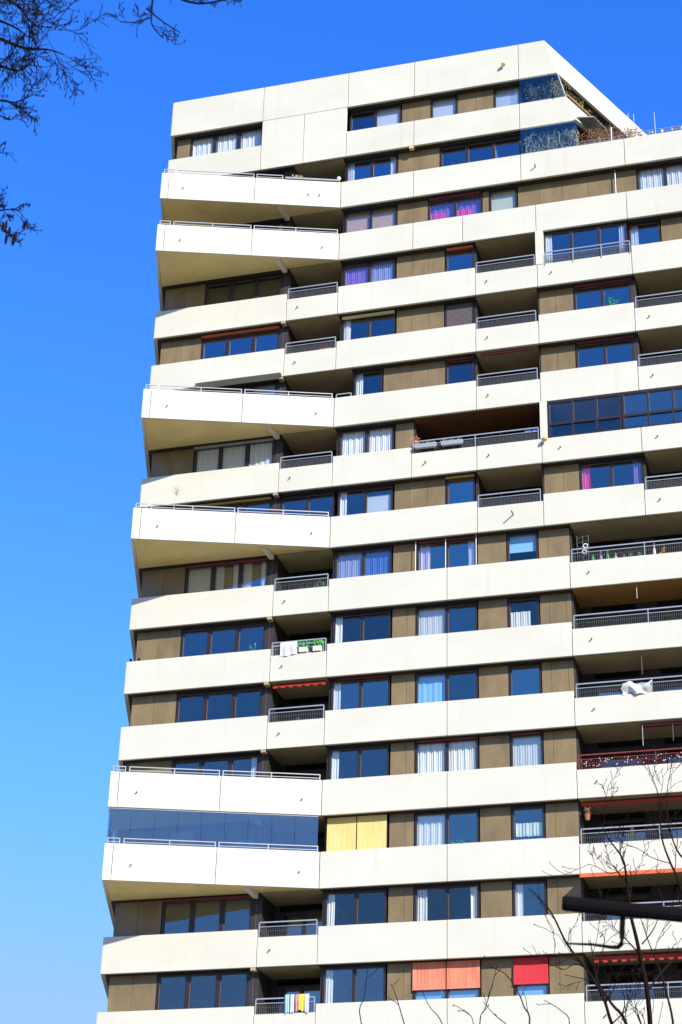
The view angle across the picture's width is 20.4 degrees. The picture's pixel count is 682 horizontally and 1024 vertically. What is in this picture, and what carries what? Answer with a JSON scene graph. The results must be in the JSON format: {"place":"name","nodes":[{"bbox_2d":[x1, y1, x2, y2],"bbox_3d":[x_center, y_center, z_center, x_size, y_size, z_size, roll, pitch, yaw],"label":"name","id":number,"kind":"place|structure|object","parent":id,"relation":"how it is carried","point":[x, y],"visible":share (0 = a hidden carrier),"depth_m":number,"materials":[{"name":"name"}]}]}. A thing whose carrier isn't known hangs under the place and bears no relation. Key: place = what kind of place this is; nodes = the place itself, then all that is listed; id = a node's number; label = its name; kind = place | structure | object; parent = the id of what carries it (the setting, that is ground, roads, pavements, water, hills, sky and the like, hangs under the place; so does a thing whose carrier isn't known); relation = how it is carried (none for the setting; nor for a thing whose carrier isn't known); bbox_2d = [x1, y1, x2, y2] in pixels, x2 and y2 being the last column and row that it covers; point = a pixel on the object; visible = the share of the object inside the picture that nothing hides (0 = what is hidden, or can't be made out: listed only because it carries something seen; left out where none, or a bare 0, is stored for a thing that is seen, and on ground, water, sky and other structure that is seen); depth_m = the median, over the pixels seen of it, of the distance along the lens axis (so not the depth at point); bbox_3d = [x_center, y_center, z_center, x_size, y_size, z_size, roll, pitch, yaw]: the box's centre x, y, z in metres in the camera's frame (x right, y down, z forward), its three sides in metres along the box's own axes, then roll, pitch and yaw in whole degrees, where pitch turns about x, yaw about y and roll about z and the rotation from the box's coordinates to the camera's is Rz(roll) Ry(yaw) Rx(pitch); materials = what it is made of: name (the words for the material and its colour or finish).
{"place":"outdoors","nodes":[
{"label":"outdoors","id":0,"kind":"place"},
{"bbox_2d":[0,0,241,246],"bbox_3d":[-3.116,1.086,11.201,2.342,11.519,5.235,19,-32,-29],"label":"bare tree","id":1,"kind":"object","parent":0,"point":[31,35],"visible":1,"depth_m":11.77,"materials":[{"name":"brown plant"}]},
{"bbox_2d":[0,0,681,1023],"label":"sky","id":2,"kind":"structure","parent":0,"point":[79,296],"materials":[{"name":"blue"}]},
{"bbox_2d":[96,40,681,1023],"bbox_3d":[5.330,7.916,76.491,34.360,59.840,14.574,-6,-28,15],"label":"apartment tower","id":3,"kind":"structure","parent":0,"point":[482,626],"depth_m":75.53,"materials":[{"name":"paint"}]},
{"bbox_2d":[156,970,248,1009],"bbox_3d":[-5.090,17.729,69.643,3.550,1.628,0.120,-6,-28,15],"label":"window","id":4,"kind":"structure","parent":3,"relation":"in","point":[187,976],"depth_m":69.76,"materials":[{"name":"black"}]},
{"bbox_2d":[161,898,251,933],"bbox_3d":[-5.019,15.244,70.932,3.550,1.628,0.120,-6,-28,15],"label":"window","id":5,"kind":"structure","parent":3,"relation":"in","point":[222,901],"depth_m":71.02,"materials":[{"name":"black"}]},
{"bbox_2d":[167,823,255,848],"bbox_3d":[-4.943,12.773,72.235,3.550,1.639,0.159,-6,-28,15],"label":"window","id":6,"kind":"structure","parent":3,"relation":"in","point":[193,833],"depth_m":72.64,"materials":[{"name":"blue glass"}]},
{"bbox_2d":[172,753,258,776],"bbox_3d":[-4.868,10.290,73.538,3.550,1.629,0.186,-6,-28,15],"label":"window","id":7,"kind":"structure","parent":3,"relation":"in","point":[255,757],"depth_m":73.63,"materials":[{"name":"black"}]},
{"bbox_2d":[176,686,261,722],"bbox_3d":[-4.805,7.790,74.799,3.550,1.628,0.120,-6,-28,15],"label":"window","id":8,"kind":"structure","parent":3,"relation":"in","point":[205,694],"depth_m":74.93,"materials":[{"name":"black"}]},
{"bbox_2d":[180,621,265,656],"bbox_3d":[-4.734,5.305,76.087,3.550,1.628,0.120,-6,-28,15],"label":"window","id":9,"kind":"structure","parent":3,"relation":"in","point":[237,626],"depth_m":76.23,"materials":[{"name":"black"}]},
{"bbox_2d":[190,127,261,156],"bbox_3d":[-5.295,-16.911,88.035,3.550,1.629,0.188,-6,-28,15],"label":"window","id":10,"kind":"structure","parent":3,"relation":"in","point":[252,137],"depth_m":88.21,"materials":[{"name":"white"}]},
{"bbox_2d":[185,558,268,593],"bbox_3d":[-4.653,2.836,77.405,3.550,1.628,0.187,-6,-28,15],"label":"window","id":11,"kind":"structure","parent":3,"relation":"in","point":[209,578],"depth_m":77.60,"materials":[{"name":"beige"}]},
{"bbox_2d":[191,499,270,513],"bbox_3d":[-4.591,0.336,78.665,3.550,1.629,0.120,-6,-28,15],"label":"window","id":12,"kind":"structure","parent":3,"relation":"in","point":[244,505],"depth_m":78.78,"materials":[{"name":"black"}]},
{"bbox_2d":[193,441,273,472],"bbox_3d":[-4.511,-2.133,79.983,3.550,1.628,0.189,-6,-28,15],"label":"window","id":13,"kind":"structure","parent":3,"relation":"in","point":[259,453],"depth_m":80.10,"materials":[{"name":"white glass"}]},
{"bbox_2d":[202,382,276,394],"bbox_3d":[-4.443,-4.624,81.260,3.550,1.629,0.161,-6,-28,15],"label":"window","id":14,"kind":"structure","parent":3,"relation":"in","point":[267,386],"depth_m":81.30,"materials":[{"name":"black"}]},
{"bbox_2d":[201,328,279,358],"bbox_3d":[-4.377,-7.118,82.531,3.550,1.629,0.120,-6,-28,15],"label":"window","id":15,"kind":"structure","parent":3,"relation":"in","point":[253,341],"depth_m":82.64,"materials":[{"name":"black"}]},
{"bbox_2d":[205,273,281,304],"bbox_3d":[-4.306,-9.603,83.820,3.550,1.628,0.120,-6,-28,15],"label":"window","id":16,"kind":"structure","parent":3,"relation":"in","point":[231,283],"depth_m":84.00,"materials":[{"name":"black"}]},
{"bbox_2d":[239,221,284,230],"bbox_3d":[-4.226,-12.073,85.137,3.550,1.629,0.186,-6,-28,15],"label":"window","id":17,"kind":"structure","parent":3,"relation":"in","point":[282,224],"depth_m":85.14,"materials":[{"name":"black"}]},
{"bbox_2d":[285,994,288,1013],"bbox_3d":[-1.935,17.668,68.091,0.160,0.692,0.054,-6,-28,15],"label":"hanging garment","id":18,"kind":"object","parent":3,"relation":"hanging from","point":[286,1003],"visible":1,"depth_m":68.09,"materials":[{"name":"blue"}]},
{"bbox_2d":[280,641,296,655],"bbox_3d":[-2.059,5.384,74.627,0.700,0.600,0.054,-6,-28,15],"label":"towel","id":19,"kind":"object","parent":3,"relation":"hanging from","point":[288,648],"visible":1,"depth_m":74.63,"materials":[{"name":"grey fabric"}]},
{"bbox_2d":[290,994,294,1012],"bbox_3d":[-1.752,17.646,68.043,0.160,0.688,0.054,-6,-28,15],"label":"hanging garment","id":20,"kind":"object","parent":3,"relation":"hanging from","point":[291,1002],"visible":1,"depth_m":68.05,"materials":[{"name":"white fabric"}]},
{"bbox_2d":[276,984,319,1013],"bbox_3d":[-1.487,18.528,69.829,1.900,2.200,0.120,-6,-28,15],"label":"balcony window","id":21,"kind":"structure","parent":3,"relation":"in","point":[301,991],"depth_m":70.24,"materials":[{"name":"black"}]},
{"bbox_2d":[279,910,322,935],"bbox_3d":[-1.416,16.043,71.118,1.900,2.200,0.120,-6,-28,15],"label":"balcony window","id":22,"kind":"structure","parent":3,"relation":"in","point":[303,913],"depth_m":71.50,"materials":[{"name":"black"}]},
{"bbox_2d":[299,994,304,1010],"bbox_3d":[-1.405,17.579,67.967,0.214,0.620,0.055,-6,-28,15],"label":"hanging garment","id":23,"kind":"object","parent":3,"relation":"hanging from","point":[301,1001],"visible":1,"depth_m":67.97,"materials":[{"name":"yellow fabric"}]},
{"bbox_2d":[297,640,309,652],"bbox_3d":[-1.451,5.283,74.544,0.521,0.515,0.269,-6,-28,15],"label":"plant box","id":24,"kind":"object","parent":3,"relation":"attached to","point":[303,649],"visible":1,"depth_m":74.43,"materials":[{"name":"white plastic"}]},
{"bbox_2d":[282,838,324,850],"bbox_3d":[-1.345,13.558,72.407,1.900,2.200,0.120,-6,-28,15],"label":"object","id":25,"kind":"structure","parent":3,"relation":"in","point":[306,841],"depth_m":72.84,"materials":[{"name":"blue glass"}]},
{"bbox_2d":[285,768,326,779],"bbox_3d":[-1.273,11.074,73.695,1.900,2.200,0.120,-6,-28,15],"label":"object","id":26,"kind":"structure","parent":3,"relation":"in","point":[312,770],"depth_m":74.12,"materials":[{"name":"black"}]},
{"bbox_2d":[305,994,308,1012],"bbox_3d":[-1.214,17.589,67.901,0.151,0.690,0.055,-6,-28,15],"label":"hanging garment","id":27,"kind":"object","parent":3,"relation":"hanging from","point":[306,1003],"visible":1,"depth_m":67.90,"materials":[{"name":"white fabric"}]},
{"bbox_2d":[281,491,334,526],"bbox_3d":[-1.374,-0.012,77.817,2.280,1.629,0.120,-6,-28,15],"label":"window","id":28,"kind":"structure","parent":3,"relation":"in","point":[309,495],"depth_m":78.01,"materials":[{"name":"black"}]},
{"bbox_2d":[288,701,328,719],"bbox_3d":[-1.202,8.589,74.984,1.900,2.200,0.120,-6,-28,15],"label":"balcony window","id":29,"kind":"structure","parent":3,"relation":"in","point":[316,703],"depth_m":75.41,"materials":[{"name":"black"}]},
{"bbox_2d":[285,177,339,181],"bbox_3d":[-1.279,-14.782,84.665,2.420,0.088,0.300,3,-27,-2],"label":"planter box","id":30,"kind":"object","parent":3,"relation":"on","point":[313,179],"visible":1,"depth_m":84.54,"materials":[{"name":"metal"}]},
{"bbox_2d":[293,574,332,589],"bbox_3d":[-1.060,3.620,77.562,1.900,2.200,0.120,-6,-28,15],"label":"balcony window","id":31,"kind":"structure","parent":3,"relation":"in","point":[330,575],"depth_m":78.03,"materials":[{"name":"black metal"}]},
{"bbox_2d":[299,455,335,465],"bbox_3d":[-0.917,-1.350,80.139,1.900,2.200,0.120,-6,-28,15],"label":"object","id":32,"kind":"structure","parent":3,"relation":"in","point":[319,461],"depth_m":80.61,"materials":[{"name":"black"}]},
{"bbox_2d":[311,639,324,651],"bbox_3d":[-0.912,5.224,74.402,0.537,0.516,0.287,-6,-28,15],"label":"plant box","id":33,"kind":"object","parent":3,"relation":"attached to","point":[318,648],"visible":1,"depth_m":74.31,"materials":[{"name":"white plastic"}]},
{"bbox_2d":[322,964,385,1002],"bbox_3d":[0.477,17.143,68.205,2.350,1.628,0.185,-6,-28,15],"label":"window","id":34,"kind":"structure","parent":3,"relation":"in","point":[327,981],"depth_m":68.41,"materials":[{"name":"black"}]},
{"bbox_2d":[324,888,387,925],"bbox_3d":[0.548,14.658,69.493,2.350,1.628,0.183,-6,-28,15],"label":"window","id":35,"kind":"structure","parent":3,"relation":"in","point":[329,915],"depth_m":69.69,"materials":[{"name":"black"}]},
{"bbox_2d":[326,814,388,849],"bbox_3d":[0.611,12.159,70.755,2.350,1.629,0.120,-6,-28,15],"label":"window","id":36,"kind":"structure","parent":3,"relation":"in","point":[387,814],"depth_m":70.62,"materials":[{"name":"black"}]},
{"bbox_2d":[328,744,389,779],"bbox_3d":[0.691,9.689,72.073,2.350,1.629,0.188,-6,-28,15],"label":"window","id":37,"kind":"structure","parent":3,"relation":"in","point":[333,752],"depth_m":72.29,"materials":[{"name":"black"}]},
{"bbox_2d":[331,675,390,709],"bbox_3d":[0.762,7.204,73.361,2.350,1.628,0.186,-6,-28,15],"label":"window","id":38,"kind":"structure","parent":3,"relation":"in","point":[335,685],"depth_m":73.57,"materials":[{"name":"black"}]},
{"bbox_2d":[333,609,391,642],"bbox_3d":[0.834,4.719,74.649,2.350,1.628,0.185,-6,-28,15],"label":"window","id":39,"kind":"structure","parent":3,"relation":"in","point":[337,619],"depth_m":74.88,"materials":[{"name":"black"}]},
{"bbox_2d":[334,546,391,578],"bbox_3d":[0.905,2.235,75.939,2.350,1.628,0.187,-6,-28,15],"label":"window","id":40,"kind":"structure","parent":3,"relation":"in","point":[378,560],"depth_m":76.08,"materials":[{"name":"blue"}]},
{"bbox_2d":[337,484,393,515],"bbox_3d":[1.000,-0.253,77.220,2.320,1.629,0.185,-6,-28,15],"label":"window","id":41,"kind":"structure","parent":3,"relation":"in","point":[379,503],"depth_m":77.28,"materials":[{"name":"white"}]},
{"bbox_2d":[339,425,394,455],"bbox_3d":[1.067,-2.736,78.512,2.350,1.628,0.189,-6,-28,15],"label":"window","id":42,"kind":"structure","parent":3,"relation":"in","point":[380,438],"depth_m":78.65,"materials":[{"name":"white fabric"}]},
{"bbox_2d":[354,368,382,395],"bbox_3d":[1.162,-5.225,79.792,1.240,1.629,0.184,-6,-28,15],"label":"window","id":43,"kind":"structure","parent":3,"relation":"in","point":[358,376],"depth_m":80.00,"materials":[{"name":"white"}]},
{"bbox_2d":[342,312,395,340],"bbox_3d":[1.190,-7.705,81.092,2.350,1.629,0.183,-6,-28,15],"label":"window","id":44,"kind":"structure","parent":3,"relation":"in","point":[346,324],"depth_m":81.32,"materials":[{"name":"white"}]},
{"bbox_2d":[343,257,395,285],"bbox_3d":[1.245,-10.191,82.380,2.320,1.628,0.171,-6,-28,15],"label":"window","id":45,"kind":"structure","parent":3,"relation":"in","point":[382,269],"depth_m":82.54,"materials":[{"name":"purple"}]},
{"bbox_2d":[345,205,396,232],"bbox_3d":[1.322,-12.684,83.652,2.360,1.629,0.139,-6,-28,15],"label":"window","id":46,"kind":"structure","parent":3,"relation":"in","point":[372,216],"depth_m":83.84,"materials":[{"name":"white fabric"}]},
{"bbox_2d":[346,154,397,180],"bbox_3d":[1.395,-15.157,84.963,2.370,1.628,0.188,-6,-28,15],"label":"window","id":47,"kind":"structure","parent":3,"relation":"in","point":[350,166],"depth_m":85.16,"materials":[{"name":"white"}]},
{"bbox_2d":[350,104,401,130],"bbox_3d":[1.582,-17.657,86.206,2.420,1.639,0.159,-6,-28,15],"label":"window","id":48,"kind":"structure","parent":3,"relation":"in","point":[388,115],"depth_m":86.29,"materials":[{"name":"white"}]},
{"bbox_2d":[414,440,436,449],"bbox_3d":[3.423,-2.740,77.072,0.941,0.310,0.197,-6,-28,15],"label":"flower box","id":49,"kind":"object","parent":3,"relation":"hanging from","point":[425,445],"visible":1,"depth_m":76.98,"materials":[{"name":"white plastic"}]},
{"bbox_2d":[431,95,457,117],"bbox_3d":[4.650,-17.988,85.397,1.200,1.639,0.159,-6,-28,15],"label":"window","id":50,"kind":"structure","parent":3,"relation":"in","point":[444,106],"depth_m":85.60,"materials":[{"name":"white"}]},
{"bbox_2d":[415,668,477,703],"bbox_3d":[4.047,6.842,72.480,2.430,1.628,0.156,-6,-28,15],"label":"window","id":51,"kind":"structure","parent":3,"relation":"in","point":[430,686],"depth_m":72.72,"materials":[{"name":"blue"}]},
{"bbox_2d":[417,537,476,570],"bbox_3d":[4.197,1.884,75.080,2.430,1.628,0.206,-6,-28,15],"label":"window","id":52,"kind":"structure","parent":3,"relation":"in","point":[423,550],"depth_m":75.26,"materials":[{"name":"white"}]},
{"bbox_2d":[416,601,477,635],"bbox_3d":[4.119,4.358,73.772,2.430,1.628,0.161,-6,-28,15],"label":"window","id":53,"kind":"structure","parent":3,"relation":"in","point":[434,619],"depth_m":74.01,"materials":[{"name":"white"}]},
{"bbox_2d":[415,737,478,773],"bbox_3d":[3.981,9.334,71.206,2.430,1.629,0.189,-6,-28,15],"label":"window","id":54,"kind":"structure","parent":3,"relation":"in","point":[452,755],"depth_m":71.31,"materials":[{"name":"white fabric"}]},
{"bbox_2d":[414,809,479,845],"bbox_3d":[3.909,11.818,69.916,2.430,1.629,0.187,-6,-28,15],"label":"window","id":55,"kind":"structure","parent":3,"relation":"in","point":[430,828],"depth_m":70.14,"materials":[{"name":"white"}]},
{"bbox_2d":[414,883,479,921],"bbox_3d":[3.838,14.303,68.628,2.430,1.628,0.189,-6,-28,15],"label":"window","id":56,"kind":"structure","parent":3,"relation":"in","point":[420,892],"depth_m":68.76,"materials":[{"name":"white"}]},
{"bbox_2d":[413,961,480,999],"bbox_3d":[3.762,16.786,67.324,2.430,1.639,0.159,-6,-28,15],"label":"window","id":57,"kind":"structure","parent":3,"relation":"in","point":[446,993],"depth_m":67.22,"materials":[{"name":"blue glass"}]},
{"bbox_2d":[440,438,462,446],"bbox_3d":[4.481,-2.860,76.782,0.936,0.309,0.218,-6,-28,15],"label":"flower box","id":58,"kind":"object","parent":3,"relation":"hanging from","point":[451,442],"visible":1,"depth_m":76.70,"materials":[{"name":"white plastic"}]},
{"bbox_2d":[428,192,482,220],"bbox_3d":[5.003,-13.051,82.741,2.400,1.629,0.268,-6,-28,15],"label":"window","id":59,"kind":"structure","parent":3,"relation":"in","point":[439,209],"depth_m":82.90,"materials":[{"name":"purple glass"}]},
{"bbox_2d":[446,246,473,271],"bbox_3d":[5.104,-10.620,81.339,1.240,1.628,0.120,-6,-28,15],"label":"window","id":60,"kind":"structure","parent":3,"relation":"in","point":[472,249],"depth_m":81.52,"materials":[{"name":"black"}]},
{"bbox_2d":[445,300,474,326],"bbox_3d":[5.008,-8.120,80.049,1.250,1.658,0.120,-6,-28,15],"label":"window","id":61,"kind":"structure","parent":3,"relation":"in","point":[462,313],"depth_m":80.13,"materials":[{"name":"black"}]},
{"bbox_2d":[446,357,474,383],"bbox_3d":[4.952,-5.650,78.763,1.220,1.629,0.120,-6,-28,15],"label":"window","id":62,"kind":"structure","parent":3,"relation":"in","point":[473,359],"depth_m":78.95,"materials":[{"name":"black"}]},
{"bbox_2d":[446,476,474,503],"bbox_3d":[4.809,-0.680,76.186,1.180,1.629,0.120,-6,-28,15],"label":"window","id":63,"kind":"structure","parent":3,"relation":"in","point":[447,480],"depth_m":76.37,"materials":[{"name":"black"}]},
{"bbox_2d":[440,135,520,166],"bbox_3d":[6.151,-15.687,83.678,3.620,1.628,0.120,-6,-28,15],"label":"window","id":64,"kind":"structure","parent":3,"relation":"in","point":[466,145],"depth_m":83.90,"materials":[{"name":"black"}]},
{"bbox_2d":[489,187,517,211],"bbox_3d":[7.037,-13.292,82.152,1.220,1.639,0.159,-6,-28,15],"label":"window","id":65,"kind":"structure","parent":3,"relation":"in","point":[500,199],"depth_m":82.34,"materials":[{"name":"white glass"}]},
{"bbox_2d":[494,85,520,110],"bbox_3d":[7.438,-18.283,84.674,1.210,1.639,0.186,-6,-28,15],"label":"window","id":66,"kind":"structure","parent":3,"relation":"in","point":[511,95],"depth_m":84.85,"materials":[{"name":"white"}]},
{"bbox_2d":[494,433,523,443],"bbox_3d":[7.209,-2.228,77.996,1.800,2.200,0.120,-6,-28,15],"label":"balcony window","id":67,"kind":"structure","parent":3,"relation":"in","point":[516,437],"depth_m":78.50,"materials":[{"name":"black"}]},
{"bbox_2d":[490,317,533,326],"bbox_3d":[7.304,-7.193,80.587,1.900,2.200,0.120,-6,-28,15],"label":"balcony window","id":68,"kind":"structure","parent":3,"relation":"in","point":[528,319],"depth_m":81.02,"materials":[{"name":"black"}]},
{"bbox_2d":[491,374,535,384],"bbox_3d":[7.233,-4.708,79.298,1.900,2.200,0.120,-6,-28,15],"label":"balcony window","id":69,"kind":"structure","parent":3,"relation":"in","point":[532,375],"depth_m":79.71,"materials":[{"name":"black"}]},
{"bbox_2d":[493,491,538,505],"bbox_3d":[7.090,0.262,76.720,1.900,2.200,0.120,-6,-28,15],"label":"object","id":70,"kind":"structure","parent":3,"relation":"in","point":[537,491],"depth_m":77.12,"materials":[{"name":"black metal"}]},
{"bbox_2d":[507,531,538,561],"bbox_3d":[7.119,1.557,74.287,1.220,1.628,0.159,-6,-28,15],"label":"window","id":71,"kind":"structure","parent":3,"relation":"in","point":[521,542],"depth_m":74.50,"materials":[{"name":"blue glass"}]},
{"bbox_2d":[508,596,539,627],"bbox_3d":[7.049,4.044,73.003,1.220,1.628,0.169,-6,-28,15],"label":"window","id":72,"kind":"structure","parent":3,"relation":"in","point":[516,619],"depth_m":73.09,"materials":[{"name":"white fabric"}]},
{"bbox_2d":[509,663,541,695],"bbox_3d":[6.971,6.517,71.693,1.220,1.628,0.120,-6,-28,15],"label":"window","id":73,"kind":"structure","parent":3,"relation":"in","point":[532,664],"depth_m":71.89,"materials":[{"name":"black"}]},
{"bbox_2d":[510,732,543,766],"bbox_3d":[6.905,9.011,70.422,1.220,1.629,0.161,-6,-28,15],"label":"window","id":74,"kind":"structure","parent":3,"relation":"in","point":[525,750],"depth_m":70.55,"materials":[{"name":"white fabric"}]},
{"bbox_2d":[511,804,545,839],"bbox_3d":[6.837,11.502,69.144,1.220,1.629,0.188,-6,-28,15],"label":"window","id":75,"kind":"structure","parent":3,"relation":"in","point":[524,829],"depth_m":69.18,"materials":[{"name":"white fabric"}]},
{"bbox_2d":[512,879,546,916],"bbox_3d":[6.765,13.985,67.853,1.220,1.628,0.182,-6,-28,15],"label":"window","id":76,"kind":"structure","parent":3,"relation":"in","point":[517,885],"depth_m":68.03,"materials":[{"name":"white"}]},
{"bbox_2d":[514,958,548,995],"bbox_3d":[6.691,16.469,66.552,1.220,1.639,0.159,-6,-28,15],"label":"window","id":77,"kind":"structure","parent":3,"relation":"in","point":[532,989],"depth_m":66.47,"materials":[{"name":"blue glass"}]},
{"bbox_2d":[524,427,539,440],"bbox_3d":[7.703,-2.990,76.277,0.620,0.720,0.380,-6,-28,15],"label":"grill","id":78,"kind":"object","parent":3,"relation":"on","point":[532,435],"visible":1,"depth_m":76.17,"materials":[{"name":"black metal"}]},
{"bbox_2d":[524,78,566,101],"bbox_3d":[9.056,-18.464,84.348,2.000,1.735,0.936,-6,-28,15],"label":"climbing plant","id":79,"kind":"object","parent":3,"relation":"attached to","point":[539,91],"visible":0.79,"depth_m":84.45,"materials":[{"name":"plant"}]},
{"bbox_2d":[523,126,579,152],"bbox_3d":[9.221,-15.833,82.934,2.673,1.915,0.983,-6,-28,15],"label":"climbing plant","id":80,"kind":"object","parent":3,"relation":"attached to","point":[559,137],"visible":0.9,"depth_m":83.06,"materials":[{"name":"plant"}]},
{"bbox_2d":[549,70,609,139],"bbox_3d":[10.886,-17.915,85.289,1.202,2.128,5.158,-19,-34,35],"label":"climbing plant","id":81,"kind":"object","parent":3,"relation":"attached to","point":[558,88],"visible":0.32,"depth_m":84.57,"materials":[{"name":"plant"}]},
{"bbox_2d":[577,535,588,561],"bbox_3d":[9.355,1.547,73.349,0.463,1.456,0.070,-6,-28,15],"label":"ornament stand","id":82,"kind":"object","parent":3,"relation":"on","point":[585,544],"visible":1,"depth_m":73.42,"materials":[{"name":"grey metal"}]},
{"bbox_2d":[543,221,627,263],"bbox_3d":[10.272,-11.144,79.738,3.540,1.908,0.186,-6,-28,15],"label":"window","id":83,"kind":"structure","parent":3,"relation":"in","point":[622,225],"depth_m":79.92,"materials":[{"name":"black"}]},
{"bbox_2d":[568,422,614,433],"bbox_3d":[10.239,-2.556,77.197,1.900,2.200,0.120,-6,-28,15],"label":"balcony window","id":84,"kind":"structure","parent":3,"relation":"in","point":[591,427],"depth_m":77.62,"materials":[{"name":"black"}]},
{"bbox_2d":[574,281,630,309],"bbox_3d":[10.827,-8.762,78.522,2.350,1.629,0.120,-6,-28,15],"label":"window","id":85,"kind":"structure","parent":3,"relation":"in","point":[601,286],"depth_m":78.70,"materials":[{"name":"black"}]},
{"bbox_2d":[576,338,633,367],"bbox_3d":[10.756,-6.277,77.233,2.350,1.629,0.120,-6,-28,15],"label":"window","id":86,"kind":"structure","parent":3,"relation":"in","point":[627,339],"depth_m":77.43,"materials":[{"name":"black"}]},
{"bbox_2d":[578,126,643,154],"bbox_3d":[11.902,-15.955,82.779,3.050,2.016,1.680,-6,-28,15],"label":"climbing plant","id":87,"kind":"object","parent":3,"relation":"attached to","point":[589,137],"visible":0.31,"depth_m":82.58,"materials":[{"name":"brown plant"}]},
{"bbox_2d":[579,456,643,489],"bbox_3d":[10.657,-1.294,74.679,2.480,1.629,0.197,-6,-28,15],"label":"window","id":88,"kind":"structure","parent":3,"relation":"in","point":[585,477],"depth_m":74.82,"materials":[{"name":"black"}]},
{"bbox_2d":[590,545,633,559],"bbox_3d":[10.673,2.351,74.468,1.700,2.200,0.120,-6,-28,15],"label":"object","id":89,"kind":"structure","parent":3,"relation":"in","point":[624,546],"depth_m":74.92,"materials":[{"name":"black"}]},
{"bbox_2d":[593,609,636,626],"bbox_3d":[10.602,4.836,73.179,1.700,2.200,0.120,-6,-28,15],"label":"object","id":90,"kind":"structure","parent":3,"relation":"in","point":[629,609],"depth_m":73.61,"materials":[{"name":"black"}]},
{"bbox_2d":[595,676,639,696],"bbox_3d":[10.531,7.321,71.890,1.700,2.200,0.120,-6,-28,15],"label":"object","id":91,"kind":"structure","parent":3,"relation":"in","point":[634,677],"depth_m":72.33,"materials":[{"name":"black metal"}]},
{"bbox_2d":[598,745,643,767],"bbox_3d":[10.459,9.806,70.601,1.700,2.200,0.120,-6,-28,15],"label":"balcony window","id":92,"kind":"structure","parent":3,"relation":"in","point":[629,747],"depth_m":71.03,"materials":[{"name":"black"}]},
{"bbox_2d":[601,817,647,842],"bbox_3d":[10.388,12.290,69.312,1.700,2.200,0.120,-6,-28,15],"label":"balcony window","id":93,"kind":"structure","parent":3,"relation":"in","point":[632,819],"depth_m":69.71,"materials":[{"name":"black"}]},
{"bbox_2d":[604,892,650,918],"bbox_3d":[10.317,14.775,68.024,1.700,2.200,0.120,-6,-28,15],"label":"balcony window","id":94,"kind":"structure","parent":3,"relation":"in","point":[648,893],"depth_m":68.41,"materials":[{"name":"black"}]},
{"bbox_2d":[580,752,681,766],"bbox_3d":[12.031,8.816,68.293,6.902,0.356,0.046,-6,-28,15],"label":"flower garland","id":95,"kind":"object","parent":3,"relation":"attached to","point":[627,759],"visible":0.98,"depth_m":68.75,"materials":[{"name":"red plant"}]},
{"bbox_2d":[607,970,655,999],"bbox_3d":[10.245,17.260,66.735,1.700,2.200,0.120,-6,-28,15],"label":"balcony window","id":96,"kind":"structure","parent":3,"relation":"in","point":[647,971],"depth_m":67.15,"materials":[{"name":"black"}]},
{"bbox_2d":[621,680,652,694],"bbox_3d":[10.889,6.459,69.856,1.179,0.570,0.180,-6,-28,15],"label":"blanket","id":97,"kind":"object","parent":3,"relation":"hanging from","point":[640,687],"visible":1,"depth_m":69.84,"materials":[{"name":"white fabric"}]},
{"bbox_2d":[628,220,660,253],"bbox_3d":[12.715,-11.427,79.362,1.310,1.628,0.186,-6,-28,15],"label":"window","id":98,"kind":"structure","parent":3,"relation":"in","point":[632,228],"depth_m":79.59,"materials":[{"name":"black"}]},
{"bbox_2d":[636,162,681,189],"bbox_3d":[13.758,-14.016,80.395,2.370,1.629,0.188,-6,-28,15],"label":"window","id":99,"kind":"structure","parent":3,"relation":"in","point":[668,174],"depth_m":80.61,"materials":[{"name":"white"}]},
{"bbox_2d":[642,415,681,425],"bbox_3d":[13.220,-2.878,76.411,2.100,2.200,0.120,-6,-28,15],"label":"balcony window","id":100,"kind":"structure","parent":3,"relation":"in","point":[667,418],"depth_m":76.90,"materials":[{"name":"blue glass"}]},
{"bbox_2d":[653,540,681,553],"bbox_3d":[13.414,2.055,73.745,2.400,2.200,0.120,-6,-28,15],"label":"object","id":101,"kind":"structure","parent":3,"relation":"in","point":[674,541],"depth_m":74.35,"materials":[{"name":"black"}]},
{"bbox_2d":[661,672,681,690],"bbox_3d":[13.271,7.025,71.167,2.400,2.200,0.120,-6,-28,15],"label":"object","id":102,"kind":"structure","parent":3,"relation":"in","point":[670,674],"depth_m":71.80,"materials":[{"name":"black"}]},
{"bbox_2d":[665,743,681,763],"bbox_3d":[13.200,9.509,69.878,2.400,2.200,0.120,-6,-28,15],"label":"balcony window","id":103,"kind":"structure","parent":3,"relation":"in","point":[671,744],"depth_m":70.53,"materials":[{"name":"black"}]},
{"bbox_2d":[669,815,681,838],"bbox_3d":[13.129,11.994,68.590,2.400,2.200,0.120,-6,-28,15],"label":"balcony window","id":104,"kind":"structure","parent":3,"relation":"in","point":[680,816],"depth_m":69.25,"materials":[{"name":"black"}]},
{"bbox_2d":[677,969,681,997],"bbox_3d":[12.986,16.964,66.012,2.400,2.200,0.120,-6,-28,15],"label":"balcony window","id":105,"kind":"structure","parent":3,"relation":"in","point":[679,970],"depth_m":66.53,"materials":[{"name":"black"}]},
{"bbox_2d":[359,955,569,1023],"bbox_3d":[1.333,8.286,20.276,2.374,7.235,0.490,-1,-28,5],"label":"bare tree","id":106,"kind":"object","parent":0,"point":[485,1008],"visible":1,"depth_m":21.56,"materials":[{"name":"brown plant"}]},
{"bbox_2d":[523,744,681,1023],"bbox_3d":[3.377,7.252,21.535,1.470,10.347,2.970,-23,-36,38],"label":"bare tree","id":107,"kind":"object","parent":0,"point":[641,969],"visible":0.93,"depth_m":22.77,"materials":[{"name":"brown plant"}]},
{"bbox_2d":[562,896,681,948],"bbox_3d":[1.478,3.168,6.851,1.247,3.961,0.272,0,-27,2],"label":"metal pole","id":108,"kind":"object","parent":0,"point":[622,910],"visible":1,"depth_m":7.72,"materials":[{"name":"black metal"}]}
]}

